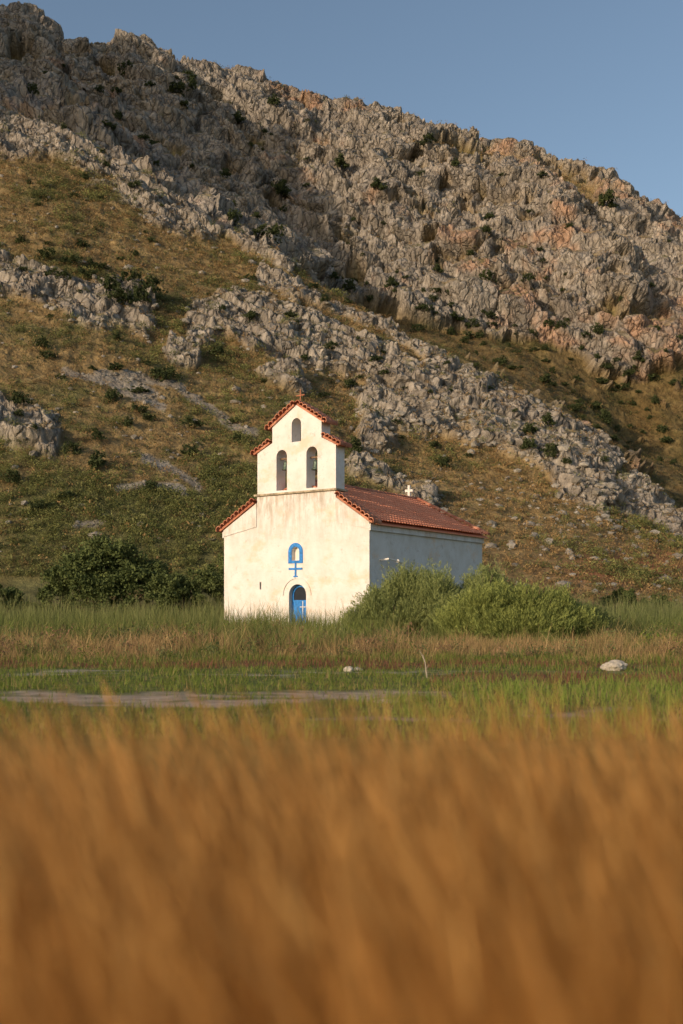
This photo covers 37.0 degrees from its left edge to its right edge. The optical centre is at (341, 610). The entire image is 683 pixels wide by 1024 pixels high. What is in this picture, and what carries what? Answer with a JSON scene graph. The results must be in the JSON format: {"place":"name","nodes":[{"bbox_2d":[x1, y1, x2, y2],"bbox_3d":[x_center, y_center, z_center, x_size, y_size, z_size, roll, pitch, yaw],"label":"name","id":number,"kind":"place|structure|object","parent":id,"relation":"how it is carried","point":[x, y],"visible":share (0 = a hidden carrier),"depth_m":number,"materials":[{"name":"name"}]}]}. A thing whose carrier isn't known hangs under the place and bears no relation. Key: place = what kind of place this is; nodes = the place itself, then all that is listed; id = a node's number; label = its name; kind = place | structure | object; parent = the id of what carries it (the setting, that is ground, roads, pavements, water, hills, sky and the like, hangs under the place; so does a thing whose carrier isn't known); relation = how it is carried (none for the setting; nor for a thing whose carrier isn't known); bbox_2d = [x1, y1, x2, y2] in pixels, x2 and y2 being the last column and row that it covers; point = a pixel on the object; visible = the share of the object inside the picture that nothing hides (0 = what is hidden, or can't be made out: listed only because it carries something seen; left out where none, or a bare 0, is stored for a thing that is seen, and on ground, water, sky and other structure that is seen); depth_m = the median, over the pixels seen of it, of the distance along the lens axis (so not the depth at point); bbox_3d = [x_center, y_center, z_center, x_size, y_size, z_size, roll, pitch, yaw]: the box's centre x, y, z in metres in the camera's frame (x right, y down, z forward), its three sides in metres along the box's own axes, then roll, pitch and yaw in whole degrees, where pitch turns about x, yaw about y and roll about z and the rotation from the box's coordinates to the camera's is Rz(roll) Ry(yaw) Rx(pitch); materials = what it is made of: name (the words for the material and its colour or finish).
{"place":"outdoors","nodes":[
{"label":"outdoors","id":0,"kind":"place"},
{"bbox_2d":[0,1,682,611],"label":"hillside","id":1,"kind":"structure","parent":0,"point":[598,279],"depth_m":224.87,"materials":[{"name":"stone"}]},
{"bbox_2d":[0,468,20,483],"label":"hillside shrub","id":2,"kind":"object","parent":1,"relation":"on","point":[13,474],"visible":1,"depth_m":97.28,"materials":[{"name":"green plant"}]},
{"bbox_2d":[7,390,32,403],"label":"hillside shrub","id":3,"kind":"object","parent":1,"relation":"on","point":[17,397],"visible":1,"depth_m":111.66,"materials":[{"name":"green plant"}]},
{"bbox_2d":[26,82,39,94],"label":"hillside shrub","id":4,"kind":"object","parent":1,"relation":"on","point":[32,88],"visible":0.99,"depth_m":233.68,"materials":[{"name":"green plant"}]},
{"bbox_2d":[28,499,56,511],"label":"hillside shrub","id":5,"kind":"object","parent":1,"relation":"on","point":[35,505],"visible":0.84,"depth_m":93.43,"materials":[{"name":"green plant"}]},
{"bbox_2d":[35,335,49,348],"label":"hillside shrub","id":6,"kind":"object","parent":1,"relation":"on","point":[40,341],"visible":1,"depth_m":125.99,"materials":[{"name":"green plant"}]},
{"bbox_2d":[33,246,55,259],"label":"hillside shrub","id":7,"kind":"object","parent":1,"relation":"on","point":[44,253],"visible":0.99,"depth_m":150.39,"materials":[{"name":"green plant"}]},
{"bbox_2d":[36,350,57,358],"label":"hillside shrub","id":8,"kind":"object","parent":1,"relation":"on","point":[47,354],"visible":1,"depth_m":123.95,"materials":[{"name":"green plant"}]},
{"bbox_2d":[44,267,71,279],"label":"hillside shrub","id":9,"kind":"object","parent":1,"relation":"on","point":[58,273],"visible":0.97,"depth_m":143.21,"materials":[{"name":"green plant"}]},
{"bbox_2d":[51,490,76,499],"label":"hillside shrub","id":10,"kind":"object","parent":1,"relation":"on","point":[68,492],"visible":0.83,"depth_m":95.14,"materials":[{"name":"green plant"}]},
{"bbox_2d":[59,254,82,263],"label":"hillside shrub","id":11,"kind":"object","parent":1,"relation":"on","point":[74,258],"visible":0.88,"depth_m":150.82,"materials":[{"name":"green plant"}]},
{"bbox_2d":[63,440,82,454],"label":"hillside shrub","id":12,"kind":"object","parent":1,"relation":"on","point":[73,446],"visible":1,"depth_m":102.84,"materials":[{"name":"green plant"}]},
{"bbox_2d":[76,238,89,246],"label":"hillside shrub","id":13,"kind":"object","parent":1,"relation":"on","point":[79,242],"visible":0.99,"depth_m":157.86,"materials":[{"name":"green plant"}]},
{"bbox_2d":[77,266,98,277],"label":"hillside shrub","id":14,"kind":"object","parent":1,"relation":"on","point":[81,270],"visible":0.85,"depth_m":148.64,"materials":[{"name":"green plant"}]},
{"bbox_2d":[87,450,105,468],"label":"hillside shrub","id":15,"kind":"object","parent":1,"relation":"on","point":[96,459],"visible":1,"depth_m":101.07,"materials":[{"name":"green plant"}]},
{"bbox_2d":[81,262,112,269],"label":"hillside shrub","id":16,"kind":"object","parent":1,"relation":"on","point":[100,265],"visible":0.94,"depth_m":152.16,"materials":[{"name":"green plant"}]},
{"bbox_2d":[91,430,107,439],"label":"hillside shrub","id":17,"kind":"object","parent":1,"relation":"on","point":[99,433],"visible":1,"depth_m":106.60,"materials":[{"name":"green plant"}]},
{"bbox_2d":[97,271,121,290],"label":"hillside shrub","id":18,"kind":"object","parent":1,"relation":"on","point":[108,283],"visible":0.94,"depth_m":142.92,"materials":[{"name":"green plant"}]},
{"bbox_2d":[101,120,117,130],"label":"hillside shrub","id":19,"kind":"object","parent":1,"relation":"on","point":[113,127],"visible":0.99,"depth_m":219.35,"materials":[{"name":"green plant"}]},
{"bbox_2d":[105,387,122,402],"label":"hillside shrub","id":20,"kind":"object","parent":1,"relation":"on","point":[108,394],"visible":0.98,"depth_m":116.86,"materials":[{"name":"green plant"}]},
{"bbox_2d":[107,362,123,369],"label":"hillside shrub","id":21,"kind":"object","parent":1,"relation":"on","point":[114,365],"visible":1,"depth_m":123.72,"materials":[{"name":"green plant"}]},
{"bbox_2d":[105,286,143,304],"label":"hillside shrub","id":22,"kind":"object","parent":1,"relation":"on","point":[120,292],"visible":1,"depth_m":140.92,"materials":[{"name":"green plant"}]},
{"bbox_2d":[117,59,132,71],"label":"hillside shrub","id":23,"kind":"object","parent":1,"relation":"on","point":[124,63],"visible":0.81,"depth_m":298.27,"materials":[{"name":"green plant"}]},
{"bbox_2d":[121,416,132,426],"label":"hillside shrub","id":24,"kind":"object","parent":1,"relation":"on","point":[127,422],"visible":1,"depth_m":111.17,"materials":[{"name":"green plant"}]},
{"bbox_2d":[118,270,141,281],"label":"hillside shrub","id":25,"kind":"object","parent":1,"relation":"on","point":[133,274],"visible":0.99,"depth_m":145.80,"materials":[{"name":"green plant"}]},
{"bbox_2d":[128,180,142,187],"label":"hillside shrub","id":26,"kind":"object","parent":1,"relation":"on","point":[131,183],"visible":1,"depth_m":180.36,"materials":[{"name":"green plant"}]},
{"bbox_2d":[128,402,148,412],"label":"hillside shrub","id":27,"kind":"object","parent":1,"relation":"on","point":[136,407],"visible":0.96,"depth_m":115.44,"materials":[{"name":"green plant"}]},
{"bbox_2d":[127,386,150,392],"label":"hillside shrub","id":28,"kind":"object","parent":1,"relation":"on","point":[138,388],"visible":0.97,"depth_m":120.37,"materials":[{"name":"green plant"}]},
{"bbox_2d":[126,282,152,302],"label":"hillside shrub","id":29,"kind":"object","parent":1,"relation":"on","point":[138,291],"visible":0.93,"depth_m":143.55,"materials":[{"name":"green plant"}]},
{"bbox_2d":[141,411,155,421],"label":"hillside shrub","id":30,"kind":"object","parent":1,"relation":"on","point":[145,416],"visible":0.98,"depth_m":113.53,"materials":[{"name":"green plant"}]},
{"bbox_2d":[140,479,158,489],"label":"hillside shrub","id":31,"kind":"object","parent":1,"relation":"on","point":[149,482],"visible":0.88,"depth_m":98.97,"materials":[{"name":"green plant"}]},
{"bbox_2d":[139,274,168,292],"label":"hillside shrub","id":32,"kind":"object","parent":1,"relation":"on","point":[156,281],"visible":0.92,"depth_m":145.74,"materials":[{"name":"green plant"}]},
{"bbox_2d":[148,366,163,375],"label":"hillside shrub","id":33,"kind":"object","parent":1,"relation":"on","point":[155,370],"visible":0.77,"depth_m":125.00,"materials":[{"name":"green plant"}]},
{"bbox_2d":[148,368,181,381],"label":"hillside shrub","id":34,"kind":"object","parent":1,"relation":"on","point":[169,374],"visible":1,"depth_m":124.12,"materials":[{"name":"green plant"}]},
{"bbox_2d":[167,80,190,97],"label":"hillside shrub","id":35,"kind":"object","parent":1,"relation":"on","point":[180,86],"visible":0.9,"depth_m":297.54,"materials":[{"name":"green plant"}]},
{"bbox_2d":[182,70,196,79],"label":"hillside shrub","id":36,"kind":"object","parent":1,"relation":"on","point":[189,73],"visible":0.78,"depth_m":311.62,"materials":[{"name":"green plant"}]},
{"bbox_2d":[180,442,199,457],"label":"hillside shrub","id":37,"kind":"object","parent":1,"relation":"on","point":[194,448],"visible":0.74,"depth_m":107.85,"materials":[{"name":"green plant"}]},
{"bbox_2d":[186,77,197,89],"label":"hillside shrub","id":38,"kind":"object","parent":1,"relation":"on","point":[192,84],"visible":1,"depth_m":301.99,"materials":[{"name":"green plant"}]},
{"bbox_2d":[179,415,207,427],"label":"hillside shrub","id":39,"kind":"object","parent":1,"relation":"on","point":[188,419],"visible":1,"depth_m":113.45,"materials":[{"name":"green plant"}]},
{"bbox_2d":[208,344,225,354],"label":"hillside shrub","id":40,"kind":"object","parent":1,"relation":"on","point":[218,348],"visible":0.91,"depth_m":136.28,"materials":[{"name":"green plant"}]},
{"bbox_2d":[219,167,230,177],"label":"hillside shrub","id":41,"kind":"object","parent":1,"relation":"on","point":[224,172],"visible":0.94,"depth_m":273.66,"materials":[{"name":"green plant"}]},
{"bbox_2d":[227,208,242,225],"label":"hillside shrub","id":42,"kind":"object","parent":1,"relation":"on","point":[233,214],"visible":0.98,"depth_m":208.68,"materials":[{"name":"green plant"}]},
{"bbox_2d":[232,111,244,123],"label":"hillside shrub","id":43,"kind":"object","parent":1,"relation":"on","point":[237,116],"visible":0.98,"depth_m":314.30,"materials":[{"name":"green plant"}]},
{"bbox_2d":[244,310,257,319],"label":"hillside shrub","id":44,"kind":"object","parent":1,"relation":"on","point":[250,314],"visible":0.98,"depth_m":148.61,"materials":[{"name":"green plant"}]},
{"bbox_2d":[251,223,283,243],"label":"hillside shrub","id":45,"kind":"object","parent":1,"relation":"on","point":[274,231],"visible":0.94,"depth_m":208.47,"materials":[{"name":"green plant"}]},
{"bbox_2d":[267,93,280,104],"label":"hillside shrub","id":46,"kind":"object","parent":1,"relation":"on","point":[272,100],"visible":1,"depth_m":316.66,"materials":[{"name":"green plant"}]},
{"bbox_2d":[271,179,291,196],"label":"hillside shrub","id":47,"kind":"object","parent":1,"relation":"on","point":[278,189],"visible":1,"depth_m":289.22,"materials":[{"name":"green plant"}]},
{"bbox_2d":[322,341,336,351],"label":"hillside shrub","id":48,"kind":"object","parent":1,"relation":"on","point":[330,344],"visible":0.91,"depth_m":144.14,"materials":[{"name":"green plant"}]},
{"bbox_2d":[332,151,349,168],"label":"hillside shrub","id":49,"kind":"object","parent":1,"relation":"on","point":[339,161],"visible":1,"depth_m":297.99,"materials":[{"name":"green plant"}]},
{"bbox_2d":[0,0,682,601],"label":"scrub","id":50,"kind":"object","parent":1,"relation":"on","point":[650,586],"visible":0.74,"depth_m":127.31,"materials":[{"name":"green plant"}]},
{"bbox_2d":[0,124,682,598],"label":"brushwood","id":51,"kind":"object","parent":1,"relation":"on","point":[174,502],"visible":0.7,"depth_m":100.52,"materials":[{"name":"green plant"}]},
{"bbox_2d":[0,116,682,600],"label":"loose rocks","id":52,"kind":"object","parent":1,"relation":"on","point":[576,480],"visible":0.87,"depth_m":125.88,"materials":[{"name":"stone"}]},
{"bbox_2d":[342,277,355,290],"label":"hillside shrub","id":53,"kind":"object","parent":1,"relation":"on","point":[348,284],"visible":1,"depth_m":237.49,"materials":[{"name":"green plant"}]},
{"bbox_2d":[342,377,358,387],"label":"hillside shrub","id":54,"kind":"object","parent":1,"relation":"on","point":[351,382],"visible":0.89,"depth_m":138.11,"materials":[{"name":"green plant"}]},
{"bbox_2d":[346,435,362,452],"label":"hillside shrub","id":55,"kind":"object","parent":1,"relation":"on","point":[357,444],"visible":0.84,"depth_m":118.17,"materials":[{"name":"green plant"}]},
{"bbox_2d":[370,176,387,189],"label":"hillside shrub","id":56,"kind":"object","parent":1,"relation":"on","point":[378,183],"visible":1,"depth_m":283.02,"materials":[{"name":"green plant"}]},
{"bbox_2d":[384,279,399,287],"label":"hillside shrub","id":57,"kind":"object","parent":1,"relation":"on","point":[395,283],"visible":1,"depth_m":246.21,"materials":[{"name":"green plant"}]},
{"bbox_2d":[409,323,426,331],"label":"hillside shrub","id":58,"kind":"object","parent":1,"relation":"on","point":[417,327],"visible":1,"depth_m":234.42,"materials":[{"name":"green plant"}]},
{"bbox_2d":[419,132,436,144],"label":"hillside shrub","id":59,"kind":"object","parent":1,"relation":"on","point":[430,137],"visible":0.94,"depth_m":308.46,"materials":[{"name":"green plant"}]},
{"bbox_2d":[429,440,442,448],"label":"hillside shrub","id":60,"kind":"object","parent":1,"relation":"on","point":[435,443],"visible":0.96,"depth_m":125.56,"materials":[{"name":"green plant"}]},
{"bbox_2d":[434,456,453,467],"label":"hillside shrub","id":61,"kind":"object","parent":1,"relation":"on","point":[446,459],"visible":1,"depth_m":121.56,"materials":[{"name":"green plant"}]},
{"bbox_2d":[464,317,479,328],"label":"hillside shrub","id":62,"kind":"object","parent":1,"relation":"on","point":[473,320],"visible":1,"depth_m":244.82,"materials":[{"name":"green plant"}]},
{"bbox_2d":[479,269,496,281],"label":"hillside shrub","id":63,"kind":"object","parent":1,"relation":"on","point":[489,273],"visible":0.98,"depth_m":257.83,"materials":[{"name":"green plant"}]},
{"bbox_2d":[498,355,507,364],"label":"hillside shrub","id":64,"kind":"object","parent":1,"relation":"on","point":[503,361],"visible":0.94,"depth_m":226.29,"materials":[{"name":"green plant"}]},
{"bbox_2d":[518,437,536,448],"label":"hillside shrub","id":65,"kind":"object","parent":1,"relation":"on","point":[527,443],"visible":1,"depth_m":125.47,"materials":[{"name":"green plant"}]},
{"bbox_2d":[521,272,536,280],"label":"hillside shrub","id":66,"kind":"object","parent":1,"relation":"on","point":[528,274],"visible":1,"depth_m":256.51,"materials":[{"name":"green plant"}]},
{"bbox_2d":[521,421,538,434],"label":"hillside shrub","id":67,"kind":"object","parent":1,"relation":"on","point":[530,426],"visible":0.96,"depth_m":133.63,"materials":[{"name":"green plant"}]},
{"bbox_2d":[539,372,555,384],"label":"hillside shrub","id":68,"kind":"object","parent":1,"relation":"on","point":[545,378],"visible":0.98,"depth_m":215.98,"materials":[{"name":"green plant"}]},
{"bbox_2d":[540,443,557,456],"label":"hillside shrub","id":69,"kind":"object","parent":1,"relation":"on","point":[549,448],"visible":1,"depth_m":124.77,"materials":[{"name":"green plant"}]},
{"bbox_2d":[541,412,556,424],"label":"hillside shrub","id":70,"kind":"object","parent":1,"relation":"on","point":[547,418],"visible":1,"depth_m":136.84,"materials":[{"name":"green plant"}]},
{"bbox_2d":[554,320,569,329],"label":"hillside shrub","id":71,"kind":"object","parent":1,"relation":"on","point":[560,323],"visible":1,"depth_m":245.66,"materials":[{"name":"green plant"}]},
{"bbox_2d":[567,402,587,411],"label":"hillside shrub","id":72,"kind":"object","parent":1,"relation":"on","point":[576,406],"visible":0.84,"depth_m":209.40,"materials":[{"name":"green plant"}]},
{"bbox_2d":[589,322,604,334],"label":"hillside shrub","id":73,"kind":"object","parent":1,"relation":"on","point":[599,328],"visible":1,"depth_m":243.03,"materials":[{"name":"green plant"}]},
{"bbox_2d":[595,376,608,383],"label":"hillside shrub","id":74,"kind":"object","parent":1,"relation":"on","point":[604,380],"visible":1,"depth_m":238.39,"materials":[{"name":"green plant"}]},
{"bbox_2d":[596,409,612,423],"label":"hillside shrub","id":75,"kind":"object","parent":1,"relation":"on","point":[606,414],"visible":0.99,"depth_m":212.81,"materials":[{"name":"green plant"}]},
{"bbox_2d":[597,187,619,208],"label":"hillside shrub","id":76,"kind":"object","parent":1,"relation":"on","point":[609,196],"visible":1,"depth_m":295.37,"materials":[{"name":"green plant"}]},
{"bbox_2d":[613,383,629,390],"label":"hillside shrub","id":77,"kind":"object","parent":1,"relation":"on","point":[623,386],"visible":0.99,"depth_m":239.52,"materials":[{"name":"green plant"}]},
{"bbox_2d":[622,369,634,376],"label":"hillside shrub","id":78,"kind":"object","parent":1,"relation":"on","point":[629,372],"visible":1,"depth_m":238.91,"materials":[{"name":"green plant"}]},
{"bbox_2d":[0,668,682,1023],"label":"dry grass","id":79,"kind":"structure","parent":0,"point":[259,996],"depth_m":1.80,"materials":[{"name":"brown plant"}]},
{"bbox_2d":[0,640,682,909],"bbox_3d":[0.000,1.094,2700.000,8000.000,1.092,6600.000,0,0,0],"label":"ground","id":80,"kind":"structure","parent":0,"point":[144,697],"depth_m":17.57,"materials":[{"name":"green plant"}]},
{"bbox_2d":[0,584,30,611],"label":"leafy tree","id":81,"kind":"object","parent":80,"relation":"on","point":[10,591],"visible":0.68,"depth_m":64.30,"materials":[{"name":"green plant"}]},
{"bbox_2d":[32,533,171,611],"bbox_3d":[-15.029,-1.793,64.522,9.432,6.169,5.322,0,0,0],"label":"bush","id":82,"kind":"object","parent":80,"relation":"on","point":[105,572],"visible":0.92,"depth_m":63.42,"materials":[{"name":"green plant"}]},
{"bbox_2d":[144,568,223,616],"bbox_3d":[-9.678,-0.651,63.525,4.946,4.010,3.373,0,0,0],"label":"bush","id":83,"kind":"object","parent":80,"relation":"on","point":[181,588],"visible":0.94,"depth_m":62.96,"materials":[{"name":"green plant"}]},
{"bbox_2d":[207,553,223,590],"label":"leafy tree","id":84,"kind":"object","parent":80,"relation":"on","point":[211,567],"visible":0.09,"depth_m":66.93,"materials":[{"name":"green plant"}]},
{"bbox_2d":[0,649,682,740],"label":"turf","id":85,"kind":"structure","parent":80,"relation":"on","point":[599,682],"depth_m":21.16,"materials":[{"name":"green plant"}]},
{"bbox_2d":[0,600,682,655],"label":"meadow grass","id":86,"kind":"structure","parent":80,"relation":"on","point":[254,627],"depth_m":39.57,"materials":[{"name":"green plant"}]},
{"bbox_2d":[0,584,682,632],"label":"reeds","id":87,"kind":"object","parent":80,"relation":"on","point":[618,609],"visible":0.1,"depth_m":57.43,"materials":[{"name":"green plant"}]},
{"bbox_2d":[0,619,682,657],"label":"weeds","id":88,"kind":"object","parent":80,"relation":"on","point":[648,634],"visible":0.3,"depth_m":34.83,"materials":[{"name":"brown plant"}]},
{"bbox_2d":[216,390,489,624],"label":"chapel","id":89,"kind":"structure","parent":80,"relation":"on","point":[327,539],"depth_m":55.00,"materials":[{"name":"paint"}]},
{"bbox_2d":[288,543,302,563],"bbox_3d":[-2.399,-3.070,54.807,0.980,1.100,0.270,0,0,35],"label":"window frame","id":90,"kind":"structure","parent":89,"relation":"in","point":[298,554],"depth_m":54.84,"materials":[{"name":"blue paint"}]},
{"bbox_2d":[292,585,305,621],"bbox_3d":[-2.193,0.255,54.891,1.150,3.290,0.075,0,0,35],"label":"door","id":91,"kind":"structure","parent":89,"relation":"in","point":[299,593],"depth_m":54.96,"materials":[{"name":"blue paint"}]},
{"bbox_2d":[333,557,454,633],"bbox_3d":[2.477,-0.565,48.094,6.062,3.989,3.807,0,0,0],"label":"tamarisk bush","id":92,"kind":"object","parent":80,"relation":"on","point":[396,592],"visible":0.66,"depth_m":47.55,"materials":[{"name":"green plant"}]},
{"bbox_2d":[408,560,516,629],"bbox_3d":[5.934,-0.528,47.230,5.871,3.944,3.768,0,0,0],"label":"tamarisk bush","id":93,"kind":"object","parent":80,"relation":"on","point":[440,585],"visible":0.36,"depth_m":47.00,"materials":[{"name":"green plant"}]},
{"bbox_2d":[428,575,614,642],"bbox_3d":[7.609,-0.047,43.238,7.906,3.078,3.891,0,0,0],"label":"tamarisk bush","id":94,"kind":"object","parent":80,"relation":"on","point":[499,609],"visible":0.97,"depth_m":42.69,"materials":[{"name":"green plant"}]},
{"bbox_2d":[553,585,620,632],"bbox_3d":[10.875,0.119,46.992,4.342,2.759,3.085,0,0,0],"label":"tamarisk bush","id":95,"kind":"object","parent":80,"relation":"on","point":[604,613],"visible":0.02,"depth_m":46.66,"materials":[{"name":"green plant"}]},
{"bbox_2d":[600,660,627,670],"bbox_3d":[7.114,1.486,26.625,0.587,0.394,0.606,0,0,-33],"label":"boulder","id":96,"kind":"object","parent":80,"relation":"on","point":[617,665],"visible":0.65,"depth_m":26.44,"materials":[{"name":"white stone"}]},
{"bbox_2d":[599,587,671,608],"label":"leafy tree","id":97,"kind":"object","parent":80,"relation":"on","point":[627,593],"visible":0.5,"depth_m":69.91,"materials":[{"name":"green plant"}]},
{"bbox_2d":[0,627,682,663],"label":"straw grass","id":98,"kind":"structure","parent":0,"point":[400,652],"depth_m":33.33,"materials":[{"name":"plant"}]},
{"bbox_2d":[0,0,682,217],"label":"sky","id":99,"kind":"structure","parent":0,"point":[600,81],"materials":[{"name":"blue"}]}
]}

